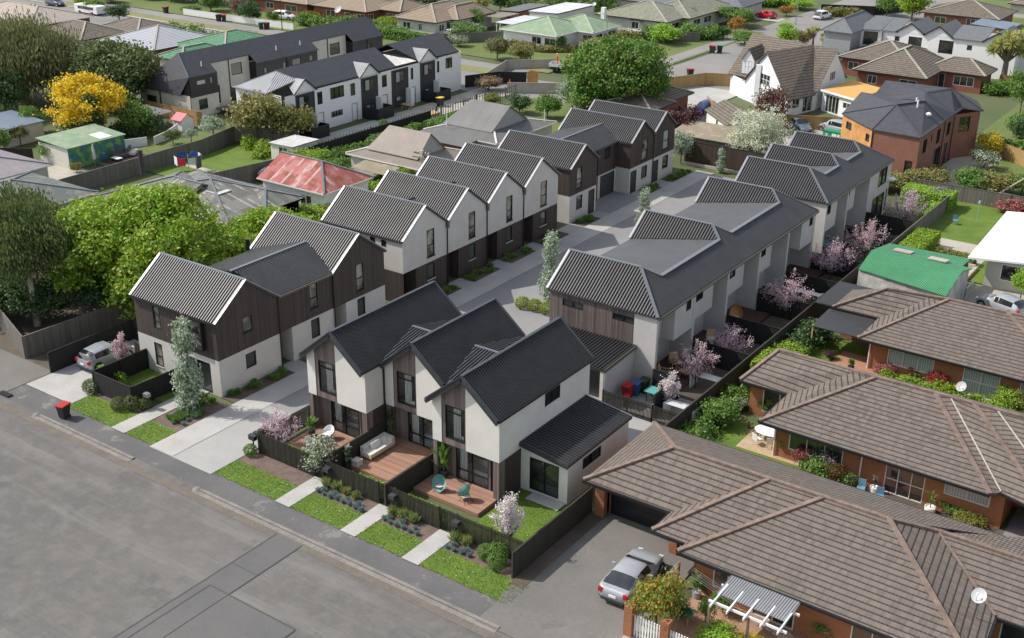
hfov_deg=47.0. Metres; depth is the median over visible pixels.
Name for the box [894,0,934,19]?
tree
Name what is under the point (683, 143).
tree
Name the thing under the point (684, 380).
deck
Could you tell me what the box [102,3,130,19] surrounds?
tree
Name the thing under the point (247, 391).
garden bed
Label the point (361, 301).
window
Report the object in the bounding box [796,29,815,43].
shrub
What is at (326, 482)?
tussock grass
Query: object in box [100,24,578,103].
street
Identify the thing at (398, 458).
deck
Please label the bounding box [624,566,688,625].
photinia bush
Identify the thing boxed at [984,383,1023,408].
shrub
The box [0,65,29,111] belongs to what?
tree
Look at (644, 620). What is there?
fence
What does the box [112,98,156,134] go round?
tree
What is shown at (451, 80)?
garage door
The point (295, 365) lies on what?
entry path
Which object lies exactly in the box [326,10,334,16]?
window
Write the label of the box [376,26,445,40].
hedge
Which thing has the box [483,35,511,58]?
shrub
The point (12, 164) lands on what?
house
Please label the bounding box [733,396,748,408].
shrub
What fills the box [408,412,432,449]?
sliding door
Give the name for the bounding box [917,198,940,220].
hedge
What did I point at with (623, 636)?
gravel strip
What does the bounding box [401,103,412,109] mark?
picnic bench
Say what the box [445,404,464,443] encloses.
window
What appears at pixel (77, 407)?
verge lawn
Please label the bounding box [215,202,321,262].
maple tree
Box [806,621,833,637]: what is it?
shrub
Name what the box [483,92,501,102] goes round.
shrub
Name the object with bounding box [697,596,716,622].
shrub
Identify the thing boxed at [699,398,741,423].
shrub
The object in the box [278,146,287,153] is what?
sliding door
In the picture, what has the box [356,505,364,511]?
blue fescue
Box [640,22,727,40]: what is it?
trees
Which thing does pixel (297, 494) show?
garden path
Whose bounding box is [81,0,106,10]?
shrub
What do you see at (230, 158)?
lawn
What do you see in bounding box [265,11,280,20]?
shrub
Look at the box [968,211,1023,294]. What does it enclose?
house
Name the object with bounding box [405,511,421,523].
tussock grass
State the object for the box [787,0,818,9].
shrub
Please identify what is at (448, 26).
door
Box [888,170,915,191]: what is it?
shrub
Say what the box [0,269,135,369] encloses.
garden bed
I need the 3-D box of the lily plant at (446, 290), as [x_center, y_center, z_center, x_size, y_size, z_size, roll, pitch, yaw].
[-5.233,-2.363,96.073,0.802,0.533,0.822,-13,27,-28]
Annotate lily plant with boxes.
[171,415,182,422]
[180,412,189,418]
[198,399,207,405]
[198,407,206,413]
[206,395,218,403]
[226,388,236,395]
[252,381,262,387]
[268,373,280,379]
[278,367,288,374]
[442,288,452,292]
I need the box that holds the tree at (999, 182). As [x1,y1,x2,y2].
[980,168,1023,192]
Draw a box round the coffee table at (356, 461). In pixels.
[351,456,362,467]
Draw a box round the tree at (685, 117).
[663,103,702,128]
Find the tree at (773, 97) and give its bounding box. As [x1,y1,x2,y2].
[749,85,792,119]
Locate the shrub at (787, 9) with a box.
[778,4,794,15]
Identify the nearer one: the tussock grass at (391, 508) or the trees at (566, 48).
the tussock grass at (391, 508)
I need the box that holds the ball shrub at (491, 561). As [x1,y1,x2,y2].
[485,552,506,570]
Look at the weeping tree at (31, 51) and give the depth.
147.79 m
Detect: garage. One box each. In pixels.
[499,3,549,24]
[530,2,593,18]
[705,99,763,127]
[857,243,971,299]
[971,18,1020,32]
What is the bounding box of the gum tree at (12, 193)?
[0,178,69,282]
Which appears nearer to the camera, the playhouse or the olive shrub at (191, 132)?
the olive shrub at (191, 132)
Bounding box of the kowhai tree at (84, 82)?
[32,68,131,130]
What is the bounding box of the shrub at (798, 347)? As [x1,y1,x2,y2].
[772,339,810,354]
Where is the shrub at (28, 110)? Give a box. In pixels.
[16,103,46,119]
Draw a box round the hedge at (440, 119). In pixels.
[423,111,454,127]
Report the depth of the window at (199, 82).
146.93 m
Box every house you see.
[0,0,93,26]
[0,150,52,179]
[0,171,98,212]
[48,17,181,52]
[96,24,208,62]
[96,149,305,232]
[155,29,266,65]
[247,0,321,14]
[256,151,373,217]
[309,0,426,25]
[345,125,460,180]
[392,0,495,33]
[420,99,556,148]
[499,14,621,46]
[580,78,694,111]
[582,421,1023,637]
[595,0,730,32]
[614,0,765,19]
[727,33,879,116]
[739,348,1023,528]
[809,281,1023,409]
[838,40,997,93]
[920,0,1017,24]
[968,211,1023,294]
[1007,0,1023,17]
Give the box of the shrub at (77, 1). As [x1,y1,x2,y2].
[73,0,89,2]
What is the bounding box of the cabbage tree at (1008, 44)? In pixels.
[986,29,1023,74]
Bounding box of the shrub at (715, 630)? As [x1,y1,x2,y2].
[692,618,740,637]
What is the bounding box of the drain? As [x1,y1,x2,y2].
[0,390,12,397]
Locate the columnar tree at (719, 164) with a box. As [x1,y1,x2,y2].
[716,148,725,172]
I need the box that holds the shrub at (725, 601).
[710,590,736,612]
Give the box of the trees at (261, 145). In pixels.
[239,134,274,159]
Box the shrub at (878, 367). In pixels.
[872,362,901,374]
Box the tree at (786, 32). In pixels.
[773,20,800,40]
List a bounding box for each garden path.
[112,389,208,432]
[275,476,322,506]
[341,503,387,536]
[401,529,450,564]
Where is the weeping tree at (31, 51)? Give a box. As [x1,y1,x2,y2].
[0,5,88,110]
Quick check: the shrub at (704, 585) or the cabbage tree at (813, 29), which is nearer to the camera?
the shrub at (704, 585)
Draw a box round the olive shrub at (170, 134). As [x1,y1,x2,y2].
[161,128,181,144]
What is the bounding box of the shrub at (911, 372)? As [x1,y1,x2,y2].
[904,367,920,377]
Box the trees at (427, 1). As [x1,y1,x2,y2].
[392,0,438,3]
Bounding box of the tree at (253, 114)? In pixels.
[221,85,289,137]
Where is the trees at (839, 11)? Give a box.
[822,6,861,16]
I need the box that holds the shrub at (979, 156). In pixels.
[968,148,1001,167]
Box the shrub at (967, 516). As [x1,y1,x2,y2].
[951,508,987,528]
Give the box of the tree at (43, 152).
[36,136,54,155]
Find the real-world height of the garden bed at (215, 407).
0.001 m
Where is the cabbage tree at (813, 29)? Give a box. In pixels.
[806,26,820,44]
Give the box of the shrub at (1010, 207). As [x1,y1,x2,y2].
[993,199,1023,211]
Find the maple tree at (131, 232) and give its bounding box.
[82,192,164,255]
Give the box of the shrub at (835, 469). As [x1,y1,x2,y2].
[823,462,847,479]
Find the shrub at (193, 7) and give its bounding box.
[179,4,202,10]
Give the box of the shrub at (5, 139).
[0,128,13,147]
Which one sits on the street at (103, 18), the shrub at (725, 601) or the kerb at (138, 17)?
the kerb at (138, 17)
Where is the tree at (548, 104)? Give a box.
[532,91,562,118]
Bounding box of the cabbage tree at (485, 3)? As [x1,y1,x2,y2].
[470,0,491,6]
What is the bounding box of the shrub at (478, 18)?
[469,5,485,22]
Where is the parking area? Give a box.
[0,349,49,390]
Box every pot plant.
[304,415,318,436]
[342,443,352,468]
[385,409,395,435]
[430,441,451,477]
[691,571,703,598]
[848,358,855,367]
[869,475,878,493]
[924,486,937,512]
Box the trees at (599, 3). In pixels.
[499,0,620,11]
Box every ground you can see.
[0,0,1020,637]
[589,370,692,442]
[679,211,917,400]
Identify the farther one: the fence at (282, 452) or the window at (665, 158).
the window at (665, 158)
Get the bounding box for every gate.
[316,456,326,476]
[380,482,396,504]
[441,507,455,530]
[965,279,975,298]
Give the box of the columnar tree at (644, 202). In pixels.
[634,186,651,220]
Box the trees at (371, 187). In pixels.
[368,165,414,190]
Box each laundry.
[177,152,185,157]
[177,158,185,165]
[188,158,196,164]
[190,151,197,156]
[195,156,201,168]
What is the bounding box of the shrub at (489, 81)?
[474,75,504,90]
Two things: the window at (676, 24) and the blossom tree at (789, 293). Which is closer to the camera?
the blossom tree at (789, 293)
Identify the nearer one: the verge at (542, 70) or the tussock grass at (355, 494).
the tussock grass at (355, 494)
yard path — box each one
[47,165,89,179]
[186,163,218,172]
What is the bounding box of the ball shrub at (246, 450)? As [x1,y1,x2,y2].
[243,443,257,455]
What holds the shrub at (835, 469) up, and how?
on the ground at (996, 108)
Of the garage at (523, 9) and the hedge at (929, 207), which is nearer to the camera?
the hedge at (929, 207)
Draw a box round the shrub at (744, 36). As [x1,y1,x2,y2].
[731,29,755,44]
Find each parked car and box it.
[45,0,64,6]
[75,341,134,369]
[256,166,266,182]
[272,10,294,20]
[443,29,465,33]
[598,547,664,605]
[693,99,714,114]
[755,10,777,18]
[790,117,811,131]
[813,10,831,19]
[819,119,841,130]
[975,292,1023,313]
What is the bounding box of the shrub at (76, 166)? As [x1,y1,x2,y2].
[69,162,82,171]
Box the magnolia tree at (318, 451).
[298,432,346,471]
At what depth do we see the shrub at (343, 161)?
124.83 m
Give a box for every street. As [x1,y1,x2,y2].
[0,0,915,99]
[0,395,512,637]
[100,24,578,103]
[659,0,958,89]
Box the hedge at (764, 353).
[748,347,775,386]
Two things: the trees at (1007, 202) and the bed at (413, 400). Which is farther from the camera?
the trees at (1007, 202)
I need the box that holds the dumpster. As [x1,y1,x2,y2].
[823,128,840,136]
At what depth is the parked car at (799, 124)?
143.92 m
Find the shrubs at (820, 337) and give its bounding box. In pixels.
[773,315,834,354]
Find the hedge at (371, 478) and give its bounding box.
[357,471,385,497]
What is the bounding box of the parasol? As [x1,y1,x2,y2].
[92,144,95,162]
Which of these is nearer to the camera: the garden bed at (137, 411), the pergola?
the pergola
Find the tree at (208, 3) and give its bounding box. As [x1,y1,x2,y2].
[196,0,223,10]
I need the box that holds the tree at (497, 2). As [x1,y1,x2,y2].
[490,0,507,8]
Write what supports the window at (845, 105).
in the house at (810, 77)
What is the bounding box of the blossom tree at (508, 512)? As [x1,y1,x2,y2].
[488,491,524,549]
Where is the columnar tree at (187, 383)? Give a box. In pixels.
[167,313,203,413]
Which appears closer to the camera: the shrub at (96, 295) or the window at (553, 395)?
the window at (553, 395)
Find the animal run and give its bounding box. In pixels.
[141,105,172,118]
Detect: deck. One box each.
[102,152,145,163]
[287,425,353,455]
[350,437,432,482]
[413,474,496,516]
[656,355,709,390]
[691,330,729,357]
[726,305,769,322]
[784,264,823,284]
[822,242,853,257]
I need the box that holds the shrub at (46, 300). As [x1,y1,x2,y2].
[0,275,74,322]
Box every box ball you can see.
[514,296,528,308]
[526,298,542,310]
[538,302,549,314]
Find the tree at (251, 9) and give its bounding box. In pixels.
[234,0,262,18]
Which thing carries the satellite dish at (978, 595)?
attached to the house at (840, 560)
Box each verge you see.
[36,0,505,72]
[525,68,552,72]
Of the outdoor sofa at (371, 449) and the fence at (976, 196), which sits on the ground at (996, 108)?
the fence at (976, 196)
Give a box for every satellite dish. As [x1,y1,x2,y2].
[335,6,340,12]
[956,381,966,395]
[971,588,986,618]
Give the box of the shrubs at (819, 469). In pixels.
[796,454,854,484]
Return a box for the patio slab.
[525,492,564,510]
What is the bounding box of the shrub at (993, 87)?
[982,78,1016,95]
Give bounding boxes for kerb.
[31,0,221,30]
[31,414,134,461]
[191,488,499,632]
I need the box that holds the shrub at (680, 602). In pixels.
[670,593,693,622]
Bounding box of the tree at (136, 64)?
[62,31,162,98]
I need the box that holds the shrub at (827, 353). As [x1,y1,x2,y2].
[823,348,838,358]
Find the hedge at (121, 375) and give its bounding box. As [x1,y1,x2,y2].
[96,364,127,383]
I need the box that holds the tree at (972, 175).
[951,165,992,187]
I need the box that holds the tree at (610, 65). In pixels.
[556,33,676,108]
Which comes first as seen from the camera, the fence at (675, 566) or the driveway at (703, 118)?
the fence at (675, 566)
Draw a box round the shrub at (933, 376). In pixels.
[925,369,950,384]
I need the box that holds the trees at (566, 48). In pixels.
[504,38,575,52]
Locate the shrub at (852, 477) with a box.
[839,472,860,486]
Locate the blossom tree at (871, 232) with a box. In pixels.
[840,215,890,260]
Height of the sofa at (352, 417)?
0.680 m
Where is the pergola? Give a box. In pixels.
[706,575,799,637]
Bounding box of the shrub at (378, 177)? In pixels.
[369,174,383,184]
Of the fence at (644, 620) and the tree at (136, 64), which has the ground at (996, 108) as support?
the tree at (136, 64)
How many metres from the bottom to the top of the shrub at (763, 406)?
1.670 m
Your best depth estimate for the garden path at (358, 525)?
65.74 m
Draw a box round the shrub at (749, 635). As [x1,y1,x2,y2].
[735,630,763,637]
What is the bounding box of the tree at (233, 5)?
[228,0,246,15]
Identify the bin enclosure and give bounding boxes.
[299,122,329,138]
[364,103,393,120]
[423,87,450,102]
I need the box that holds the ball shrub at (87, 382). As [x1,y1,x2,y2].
[81,377,97,393]
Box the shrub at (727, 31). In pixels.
[716,26,733,36]
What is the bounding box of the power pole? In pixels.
[412,150,429,166]
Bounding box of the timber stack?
[431,111,439,117]
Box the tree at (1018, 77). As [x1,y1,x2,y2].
[1004,67,1023,112]
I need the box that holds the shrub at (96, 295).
[66,270,130,307]
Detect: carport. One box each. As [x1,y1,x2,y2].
[483,12,519,30]
[495,15,538,30]
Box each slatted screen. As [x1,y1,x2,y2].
[663,399,699,420]
[689,371,720,387]
[793,287,822,299]
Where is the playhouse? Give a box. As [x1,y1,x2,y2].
[170,112,193,130]
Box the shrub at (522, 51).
[506,40,534,59]
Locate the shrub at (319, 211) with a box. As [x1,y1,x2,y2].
[294,202,330,221]
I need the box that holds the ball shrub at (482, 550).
[476,543,492,559]
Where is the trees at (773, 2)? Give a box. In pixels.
[763,0,793,6]
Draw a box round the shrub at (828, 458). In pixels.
[806,447,839,463]
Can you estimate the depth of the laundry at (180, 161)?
124.48 m
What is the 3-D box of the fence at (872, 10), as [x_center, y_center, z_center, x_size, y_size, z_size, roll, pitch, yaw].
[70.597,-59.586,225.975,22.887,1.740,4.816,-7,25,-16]
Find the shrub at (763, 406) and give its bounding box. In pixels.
[758,398,772,409]
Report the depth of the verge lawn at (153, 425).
74.67 m
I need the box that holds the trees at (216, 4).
[166,0,258,6]
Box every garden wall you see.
[124,137,147,148]
[153,123,177,144]
[183,8,293,29]
[486,59,555,72]
[507,82,562,93]
[968,263,977,278]
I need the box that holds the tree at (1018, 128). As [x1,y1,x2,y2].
[1010,114,1023,138]
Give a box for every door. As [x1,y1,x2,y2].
[187,355,212,392]
[218,85,220,102]
[231,87,236,101]
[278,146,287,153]
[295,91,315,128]
[319,112,323,122]
[330,400,359,437]
[352,102,357,120]
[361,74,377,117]
[383,94,387,103]
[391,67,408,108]
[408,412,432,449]
[412,86,415,102]
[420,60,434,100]
[445,71,458,91]
[446,21,450,29]
[456,447,488,489]
[490,460,492,491]
[529,457,558,498]
[588,188,594,213]
[599,170,613,197]
[610,494,665,527]
[630,169,636,192]
[652,159,657,182]
[734,79,737,95]
[751,609,793,629]
[802,96,812,112]
[824,94,839,114]
[871,192,883,213]
[883,465,925,502]
[932,146,940,166]
[937,73,944,86]
[941,143,946,163]
[960,368,1000,400]
[966,18,976,24]
[998,623,1023,637]
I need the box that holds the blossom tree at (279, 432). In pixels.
[257,403,302,441]
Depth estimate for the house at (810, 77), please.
154.61 m
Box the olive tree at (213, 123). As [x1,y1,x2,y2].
[197,114,225,133]
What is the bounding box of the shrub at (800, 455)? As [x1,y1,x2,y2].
[787,447,810,465]
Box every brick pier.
[623,603,635,637]
[659,617,672,637]
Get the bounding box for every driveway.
[27,339,149,402]
[149,406,299,473]
[151,170,713,455]
[270,175,734,416]
[317,88,508,143]
[395,89,504,115]
[476,597,593,637]
[500,503,693,637]
[595,191,641,213]
[683,86,735,106]
[687,107,706,121]
[755,16,784,21]
[777,128,822,144]
[962,285,1023,303]
[1003,507,1023,537]
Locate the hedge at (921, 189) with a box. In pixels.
[899,182,958,212]
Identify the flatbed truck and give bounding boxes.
[549,61,564,72]
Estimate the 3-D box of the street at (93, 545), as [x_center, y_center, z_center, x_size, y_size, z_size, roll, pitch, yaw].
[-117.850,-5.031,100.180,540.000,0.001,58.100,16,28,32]
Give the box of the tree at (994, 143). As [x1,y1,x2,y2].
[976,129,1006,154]
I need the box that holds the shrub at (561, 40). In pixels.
[550,35,567,45]
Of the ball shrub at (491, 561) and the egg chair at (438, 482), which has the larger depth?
the egg chair at (438, 482)
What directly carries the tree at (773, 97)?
on the ground at (996, 108)
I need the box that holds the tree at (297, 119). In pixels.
[266,100,318,137]
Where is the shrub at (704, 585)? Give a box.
[694,576,707,590]
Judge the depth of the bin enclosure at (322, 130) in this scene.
138.81 m
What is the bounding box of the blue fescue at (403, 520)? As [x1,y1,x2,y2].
[400,518,407,523]
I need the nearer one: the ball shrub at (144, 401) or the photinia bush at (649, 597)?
the photinia bush at (649, 597)
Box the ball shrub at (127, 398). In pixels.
[122,395,140,410]
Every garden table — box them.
[110,156,121,161]
[644,385,658,400]
[677,607,695,625]
[679,368,690,378]
[755,425,774,436]
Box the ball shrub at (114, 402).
[109,396,126,410]
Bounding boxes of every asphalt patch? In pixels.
[115,534,300,637]
[129,586,293,637]
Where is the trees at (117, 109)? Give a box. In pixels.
[104,98,139,113]
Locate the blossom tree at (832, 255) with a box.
[804,236,857,279]
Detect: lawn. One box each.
[70,395,137,425]
[91,0,417,45]
[95,132,238,165]
[119,369,177,402]
[126,420,177,443]
[148,145,271,175]
[214,460,297,499]
[291,492,361,528]
[356,521,423,556]
[419,548,511,600]
[451,29,580,60]
[467,489,565,551]
[510,98,579,132]
[645,26,763,65]
[702,419,802,468]
[741,338,868,394]
[921,201,1016,283]
[967,149,1023,196]
[974,101,1023,151]
[976,0,1023,30]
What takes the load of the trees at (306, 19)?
on the ground at (996, 108)
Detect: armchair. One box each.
[305,436,314,448]
[322,425,334,440]
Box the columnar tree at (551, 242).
[537,229,561,303]
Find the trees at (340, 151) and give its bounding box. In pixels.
[314,121,422,160]
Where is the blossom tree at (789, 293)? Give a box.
[757,268,814,318]
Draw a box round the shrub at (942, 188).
[924,185,950,199]
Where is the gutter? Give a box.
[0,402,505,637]
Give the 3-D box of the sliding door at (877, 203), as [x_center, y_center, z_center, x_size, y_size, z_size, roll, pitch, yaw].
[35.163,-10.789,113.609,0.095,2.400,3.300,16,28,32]
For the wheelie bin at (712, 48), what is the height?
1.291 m
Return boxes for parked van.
[74,2,105,14]
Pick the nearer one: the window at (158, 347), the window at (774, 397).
the window at (774, 397)
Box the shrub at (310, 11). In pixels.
[296,9,322,15]
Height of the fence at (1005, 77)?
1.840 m
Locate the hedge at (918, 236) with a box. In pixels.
[898,226,940,250]
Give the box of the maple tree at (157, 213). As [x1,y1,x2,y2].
[40,178,251,319]
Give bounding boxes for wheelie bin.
[55,400,70,418]
[162,6,168,12]
[215,14,220,21]
[221,14,225,21]
[258,21,262,28]
[263,21,269,28]
[435,96,444,106]
[621,381,634,397]
[631,378,642,395]
[640,376,650,393]
[686,68,694,74]
[709,45,715,53]
[717,44,722,52]
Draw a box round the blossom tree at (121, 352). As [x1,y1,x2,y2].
[109,332,129,359]
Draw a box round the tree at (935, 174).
[898,164,954,183]
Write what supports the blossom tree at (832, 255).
on the courtyard ground at (703, 385)
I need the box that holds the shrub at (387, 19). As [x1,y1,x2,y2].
[376,15,396,25]
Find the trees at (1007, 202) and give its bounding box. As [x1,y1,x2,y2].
[996,198,1023,212]
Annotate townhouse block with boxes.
[129,211,386,396]
[138,16,383,116]
[232,32,460,128]
[299,281,631,505]
[321,142,560,300]
[498,99,677,223]
[546,176,819,402]
[734,131,895,252]
[821,10,1023,78]
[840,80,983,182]
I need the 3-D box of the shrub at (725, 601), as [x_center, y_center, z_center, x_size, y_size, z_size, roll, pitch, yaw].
[10.458,14.087,58.388,1.339,1.247,1.576,-20,31,-39]
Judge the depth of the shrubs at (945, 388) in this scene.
79.64 m
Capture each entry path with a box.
[284,360,306,371]
[449,278,473,287]
[493,260,510,268]
[524,242,545,250]
[556,224,582,233]
[588,211,609,217]
[631,190,649,195]
[651,179,671,186]
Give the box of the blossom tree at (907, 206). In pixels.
[882,187,929,218]
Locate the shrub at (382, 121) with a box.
[378,119,388,124]
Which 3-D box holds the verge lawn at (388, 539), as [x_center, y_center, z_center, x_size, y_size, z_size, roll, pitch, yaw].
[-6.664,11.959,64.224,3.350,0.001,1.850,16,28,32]
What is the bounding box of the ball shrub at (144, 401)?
[138,397,152,409]
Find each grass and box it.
[70,371,566,602]
[320,477,335,487]
[329,478,343,490]
[339,486,350,495]
[349,489,361,499]
[386,503,398,514]
[394,506,411,518]
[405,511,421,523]
[447,529,461,541]
[458,534,473,546]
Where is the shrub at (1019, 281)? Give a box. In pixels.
[1009,266,1023,297]
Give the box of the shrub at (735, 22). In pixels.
[726,15,745,32]
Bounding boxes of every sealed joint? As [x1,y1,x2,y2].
[113,533,276,637]
[127,585,208,637]
[162,545,301,637]
[210,585,294,628]
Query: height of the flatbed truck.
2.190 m
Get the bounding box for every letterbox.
[142,392,150,405]
[248,433,256,449]
[323,466,331,477]
[388,493,396,505]
[451,519,460,531]
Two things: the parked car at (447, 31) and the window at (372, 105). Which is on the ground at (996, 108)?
the parked car at (447, 31)
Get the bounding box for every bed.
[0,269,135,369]
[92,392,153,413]
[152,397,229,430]
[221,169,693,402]
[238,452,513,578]
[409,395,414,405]
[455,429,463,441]
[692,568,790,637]
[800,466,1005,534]
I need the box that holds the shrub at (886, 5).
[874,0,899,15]
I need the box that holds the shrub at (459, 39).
[447,34,469,45]
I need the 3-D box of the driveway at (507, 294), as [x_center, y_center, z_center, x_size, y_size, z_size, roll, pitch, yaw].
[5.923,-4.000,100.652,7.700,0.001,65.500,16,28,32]
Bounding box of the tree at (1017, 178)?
[1007,173,1023,194]
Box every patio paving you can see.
[736,424,801,465]
[832,351,877,374]
[932,238,983,266]
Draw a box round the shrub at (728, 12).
[716,5,748,19]
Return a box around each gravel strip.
[509,510,602,587]
[621,623,658,637]
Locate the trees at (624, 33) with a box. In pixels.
[577,29,641,51]
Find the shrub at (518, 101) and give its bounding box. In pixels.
[505,93,533,111]
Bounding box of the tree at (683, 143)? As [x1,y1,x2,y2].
[673,130,694,163]
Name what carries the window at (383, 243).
in the townhouse block at (470, 208)
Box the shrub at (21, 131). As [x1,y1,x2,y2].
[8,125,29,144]
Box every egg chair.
[432,474,445,491]
[458,484,472,505]
[730,305,742,317]
[823,237,831,247]
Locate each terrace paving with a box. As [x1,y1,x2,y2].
[672,593,809,637]
[932,151,1001,185]
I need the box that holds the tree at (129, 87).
[112,76,136,107]
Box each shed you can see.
[0,110,44,147]
[35,124,125,168]
[268,135,318,158]
[673,120,768,153]
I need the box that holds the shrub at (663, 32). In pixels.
[646,23,683,43]
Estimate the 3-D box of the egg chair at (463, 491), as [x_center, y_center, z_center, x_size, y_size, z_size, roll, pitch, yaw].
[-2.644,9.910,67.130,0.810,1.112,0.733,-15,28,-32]
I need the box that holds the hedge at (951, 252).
[931,246,976,264]
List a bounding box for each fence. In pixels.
[0,148,33,158]
[0,298,135,358]
[47,319,138,372]
[59,126,299,188]
[91,348,176,405]
[125,96,202,124]
[134,341,139,351]
[213,159,273,182]
[257,405,315,475]
[303,110,430,153]
[318,84,515,143]
[321,421,384,477]
[327,460,380,503]
[384,452,433,506]
[393,487,440,528]
[441,31,503,42]
[456,513,523,558]
[465,72,526,87]
[511,486,592,577]
[527,72,537,82]
[602,389,677,424]
[633,614,687,637]
[637,31,699,41]
[652,369,679,417]
[664,261,863,428]
[664,562,680,582]
[669,73,730,87]
[684,142,764,170]
[691,339,748,370]
[707,96,842,129]
[725,315,780,344]
[756,292,810,319]
[784,271,837,297]
[810,253,860,277]
[821,4,921,14]
[843,227,892,250]
[864,212,912,235]
[891,189,956,244]
[914,178,1011,207]
[999,75,1010,84]
[999,142,1023,165]
[999,178,1023,192]
[1004,193,1023,200]
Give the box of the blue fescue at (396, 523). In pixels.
[392,520,399,526]
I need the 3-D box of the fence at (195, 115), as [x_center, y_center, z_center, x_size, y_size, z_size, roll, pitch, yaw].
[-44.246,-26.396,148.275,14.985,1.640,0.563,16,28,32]
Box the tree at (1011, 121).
[1004,110,1023,131]
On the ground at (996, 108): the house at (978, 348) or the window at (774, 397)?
the house at (978, 348)
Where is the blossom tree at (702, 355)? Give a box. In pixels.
[670,338,720,388]
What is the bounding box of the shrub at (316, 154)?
[291,146,331,159]
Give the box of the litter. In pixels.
[192,486,202,491]
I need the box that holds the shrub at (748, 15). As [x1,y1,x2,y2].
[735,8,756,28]
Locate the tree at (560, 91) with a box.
[554,79,583,107]
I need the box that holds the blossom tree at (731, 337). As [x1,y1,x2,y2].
[700,323,753,351]
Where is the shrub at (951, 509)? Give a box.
[937,500,962,516]
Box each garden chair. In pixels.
[657,362,669,372]
[668,351,681,367]
[705,329,716,343]
[746,420,755,434]
[752,432,762,446]
[766,438,773,448]
[857,478,866,489]
[876,486,884,495]
[952,215,958,224]
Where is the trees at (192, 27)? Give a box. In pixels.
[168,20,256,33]
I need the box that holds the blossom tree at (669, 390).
[657,368,681,400]
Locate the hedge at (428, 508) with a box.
[405,493,449,525]
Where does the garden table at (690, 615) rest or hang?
on the terrace paving at (681, 628)
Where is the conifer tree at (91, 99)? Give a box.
[78,92,106,126]
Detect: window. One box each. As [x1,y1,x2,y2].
[147,94,156,102]
[151,305,160,329]
[154,342,164,368]
[186,320,200,346]
[196,79,205,85]
[199,98,207,109]
[231,62,241,74]
[242,314,253,334]
[246,350,257,369]
[266,2,273,8]
[285,4,296,11]
[292,57,300,65]
[298,95,308,107]
[300,194,311,205]
[309,283,319,310]
[311,317,320,339]
[317,91,322,104]
[318,360,335,395]
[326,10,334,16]
[330,42,339,54]
[330,85,343,99]
[331,109,342,116]
[350,83,354,95]
[355,262,364,292]
[357,296,365,315]
[364,78,373,90]
[365,103,374,107]
[381,240,385,246]
[382,75,386,86]
[395,70,403,82]
[396,95,404,100]
[396,370,415,408]
[403,21,410,28]
[423,63,431,74]
[427,228,434,258]
[427,261,435,280]
[439,24,443,31]
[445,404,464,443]
[446,57,451,68]
[468,211,475,239]
[469,243,475,260]
[506,195,512,222]
[506,226,512,243]
[532,36,540,43]
[540,180,546,207]
[540,210,546,226]
[544,38,555,45]
[544,384,560,407]
[562,298,582,309]
[576,166,582,190]
[576,194,582,210]
[582,446,601,470]
[604,146,610,159]
[612,312,633,323]
[631,21,638,28]
[641,138,647,161]
[641,165,646,179]
[662,129,668,150]
[662,154,667,169]
[671,22,678,27]
[686,299,691,311]
[694,18,699,24]
[696,292,702,301]
[704,15,711,22]
[712,570,729,588]
[729,269,735,279]
[760,73,769,86]
[761,390,783,411]
[788,434,843,465]
[792,99,799,108]
[829,70,835,81]
[842,102,849,108]
[846,121,851,130]
[848,61,858,69]
[850,626,881,637]
[863,31,877,44]
[865,133,869,141]
[867,75,876,83]
[878,166,887,186]
[887,349,934,373]
[899,79,916,83]
[903,160,911,173]
[908,36,921,46]
[922,138,927,153]
[934,16,945,23]
[936,128,940,143]
[938,40,953,53]
[944,484,990,507]
[946,121,950,135]
[953,75,973,86]
[958,116,970,131]
[999,264,1023,281]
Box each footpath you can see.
[1,384,496,616]
[62,0,530,71]
[661,35,736,63]
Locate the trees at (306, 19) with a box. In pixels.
[291,11,411,39]
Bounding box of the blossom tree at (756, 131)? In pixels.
[724,104,794,153]
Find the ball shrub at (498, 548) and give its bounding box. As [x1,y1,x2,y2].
[486,540,509,560]
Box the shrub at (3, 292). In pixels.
[0,271,29,311]
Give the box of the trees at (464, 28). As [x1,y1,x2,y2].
[448,20,488,33]
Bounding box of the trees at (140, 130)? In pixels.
[55,109,169,135]
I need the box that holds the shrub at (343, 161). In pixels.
[321,156,351,167]
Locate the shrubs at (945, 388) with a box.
[875,367,1023,412]
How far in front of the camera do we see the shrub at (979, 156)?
129.38 m
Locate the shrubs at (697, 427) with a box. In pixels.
[677,383,749,441]
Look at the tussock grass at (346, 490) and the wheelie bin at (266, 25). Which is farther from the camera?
the wheelie bin at (266, 25)
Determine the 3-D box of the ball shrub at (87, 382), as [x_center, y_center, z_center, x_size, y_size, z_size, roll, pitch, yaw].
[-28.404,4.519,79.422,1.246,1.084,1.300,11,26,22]
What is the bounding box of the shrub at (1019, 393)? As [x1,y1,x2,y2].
[1013,389,1023,408]
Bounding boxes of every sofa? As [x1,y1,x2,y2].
[111,148,128,157]
[126,145,137,154]
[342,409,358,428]
[360,432,394,460]
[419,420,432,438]
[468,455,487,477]
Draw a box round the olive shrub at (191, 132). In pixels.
[180,127,199,141]
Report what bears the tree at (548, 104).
on the ground at (996, 108)
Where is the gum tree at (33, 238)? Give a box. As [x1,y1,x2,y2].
[0,192,81,326]

